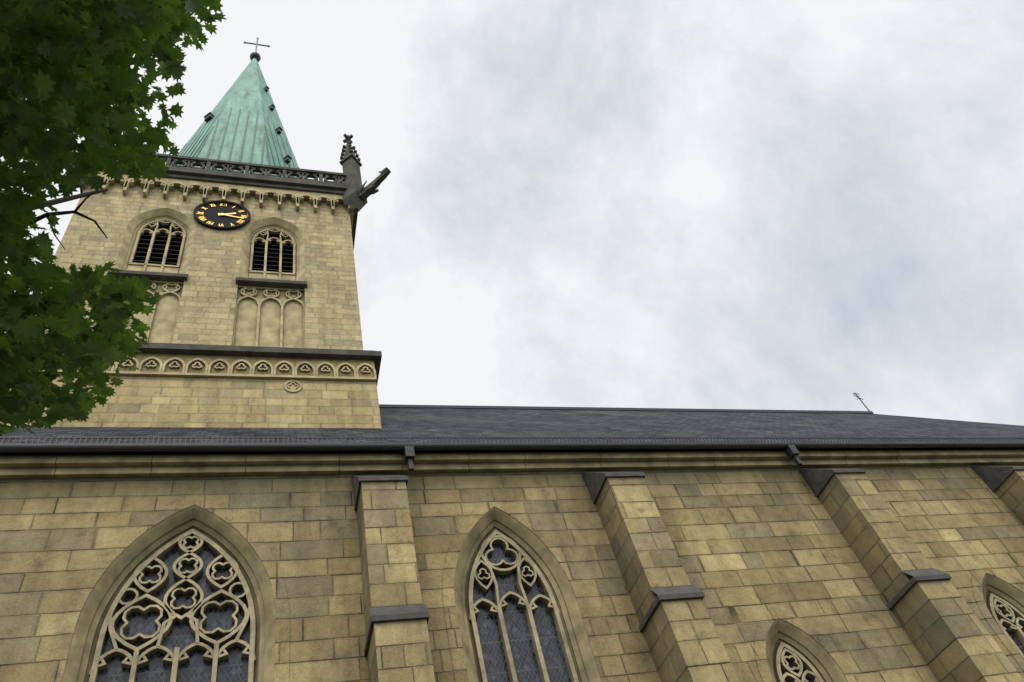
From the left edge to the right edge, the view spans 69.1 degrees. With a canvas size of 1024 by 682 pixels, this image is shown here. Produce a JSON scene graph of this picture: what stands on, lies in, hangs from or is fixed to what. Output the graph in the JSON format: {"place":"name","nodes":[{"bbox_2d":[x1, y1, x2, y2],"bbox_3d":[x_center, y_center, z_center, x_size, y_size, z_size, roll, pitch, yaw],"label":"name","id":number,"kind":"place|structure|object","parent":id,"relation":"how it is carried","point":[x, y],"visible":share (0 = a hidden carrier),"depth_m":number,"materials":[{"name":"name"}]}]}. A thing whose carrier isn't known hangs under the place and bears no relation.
{"place":"outdoors","nodes":[
{"label":"outdoors","id":0,"kind":"place"},
{"bbox_2d":[0,353,383,455],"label":"lower tower wall","id":1,"kind":"structure","parent":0,"point":[138,401],"depth_m":20.41,"materials":[{"name":"beige stone"}]},
{"bbox_2d":[40,183,362,349],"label":"tower wall","id":2,"kind":"structure","parent":1,"relation":"on","point":[206,312],"depth_m":25.63,"materials":[{"name":"beige stone"}]},
{"bbox_2d":[42,172,376,392],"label":"tower stone trim","id":3,"kind":"structure","parent":2,"relation":"attached to","point":[269,317],"depth_m":24.82,"materials":[{"name":"beige stone"}]},
{"bbox_2d":[133,227,292,272],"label":"belfry window openings","id":4,"kind":"object","parent":2,"relation":"in","point":[176,257],"visible":0.27,"depth_m":26.98,"materials":[{"name":"black"}]},
{"bbox_2d":[0,0,1023,425],"label":"sky","id":5,"kind":"structure","parent":0,"point":[684,204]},
{"label":"ground","id":6,"kind":"structure","parent":0,"visible":0},
{"bbox_2d":[0,5,170,362],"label":"branches","id":7,"kind":"object","parent":6,"relation":"on","point":[63,200],"visible":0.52,"depth_m":4.41,"materials":[{"name":"brown plant"}]},
{"bbox_2d":[0,0,226,435],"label":"tree foliage","id":8,"kind":"object","parent":7,"relation":"attached to","point":[68,75],"visible":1,"depth_m":3.20,"materials":[{"name":"green plant"}]},
{"bbox_2d":[34,106,390,383],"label":"tower cornices","id":9,"kind":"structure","parent":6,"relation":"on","point":[350,188],"depth_m":29.42,"materials":[{"name":"grey stone"}]},
{"bbox_2d":[133,224,292,271],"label":"belfry louvers","id":10,"kind":"object","parent":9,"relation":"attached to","point":[181,243],"visible":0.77,"depth_m":26.81,"materials":[{"name":"black wood"}]},
{"bbox_2d":[193,200,250,229],"bbox_3d":[-10.804,-4.692,27.736,1.987,1.987,0.140,2,-51,-18],"label":"clock face","id":11,"kind":"object","parent":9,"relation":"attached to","point":[210,214],"visible":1,"depth_m":27.69},
{"bbox_2d":[196,203,247,225],"bbox_3d":[-10.799,-4.711,27.721,1.807,1.807,0.050,2,-51,-18],"label":"clock gilding","id":12,"kind":"object","parent":11,"relation":"attached to","point":[226,214],"visible":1,"depth_m":27.77,"materials":[{"name":"gold metal"}]},
{"bbox_2d":[171,58,297,177],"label":"spire","id":13,"kind":"structure","parent":9,"relation":"on","point":[246,92],"depth_m":39.06,"materials":[{"name":"teal metal"}]},
{"bbox_2d":[204,86,291,163],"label":"spire hatches","id":14,"kind":"object","parent":13,"relation":"attached to","point":[209,116],"visible":0.07,"depth_m":40.35,"materials":[{"name":"black metal"}]},
{"bbox_2d":[244,37,269,61],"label":"cross finial","id":15,"kind":"object","parent":13,"relation":"on","point":[255,55],"visible":0.81,"depth_m":53.19,"materials":[{"name":"grey metal"}]},
{"bbox_2d":[171,108,298,176],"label":"roof seams","id":16,"kind":"object","parent":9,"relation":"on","point":[220,149],"visible":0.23,"depth_m":36.44,"materials":[{"name":"teal metal"}]},
{"bbox_2d":[0,465,1023,681],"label":"nave wall","id":17,"kind":"structure","parent":6,"relation":"on","point":[752,547],"depth_m":15.84,"materials":[{"name":"beige stone"}]},
{"bbox_2d":[0,450,1023,479],"bbox_3d":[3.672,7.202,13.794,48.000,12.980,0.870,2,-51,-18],"label":"eaves cornice","id":18,"kind":"structure","parent":17,"relation":"attached to","point":[72,467],"depth_m":17.06,"materials":[{"name":"beige stone"}]},
{"bbox_2d":[0,408,1023,453],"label":"nave roof","id":19,"kind":"structure","parent":17,"relation":"on","point":[420,422],"depth_m":24.20,"materials":[{"name":"tile"}]},
{"bbox_2d":[0,404,1023,470],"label":"roof gutter","id":20,"kind":"object","parent":19,"relation":"on","point":[791,450],"visible":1,"depth_m":17.98,"materials":[{"name":"metal"}]},
{"bbox_2d":[854,392,869,410],"bbox_3d":[17.427,3.076,36.939,0.400,1.500,0.040,2,-51,-18],"label":"roof finial","id":21,"kind":"object","parent":19,"relation":"on","point":[860,400],"visible":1,"depth_m":37.13,"materials":[{"name":"metal"}]},
{"bbox_2d":[44,494,1023,681],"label":"window surrounds","id":22,"kind":"object","parent":17,"relation":"attached to","point":[772,633],"visible":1,"depth_m":14.57,"materials":[{"name":"beige stone"}]},
{"bbox_2d":[89,529,1023,681],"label":"window tracery","id":23,"kind":"object","parent":22,"relation":"in","point":[997,606],"visible":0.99,"depth_m":13.99,"materials":[{"name":"beige stone"}]},
{"bbox_2d":[97,542,1023,681],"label":"window glass","id":24,"kind":"object","parent":23,"relation":"in","point":[234,667],"visible":0.27,"depth_m":14.05,"materials":[{"name":"grey glass"}]},
{"bbox_2d":[357,470,1023,681],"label":"buttresses","id":25,"kind":"structure","parent":6,"relation":"on","point":[950,637],"depth_m":15.14,"materials":[{"name":"stone"}]},
{"bbox_2d":[352,466,1023,655],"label":"buttress caps","id":26,"kind":"object","parent":25,"relation":"on","point":[993,478],"visible":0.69,"depth_m":16.35,"materials":[{"name":"grey stone"}]}
]}

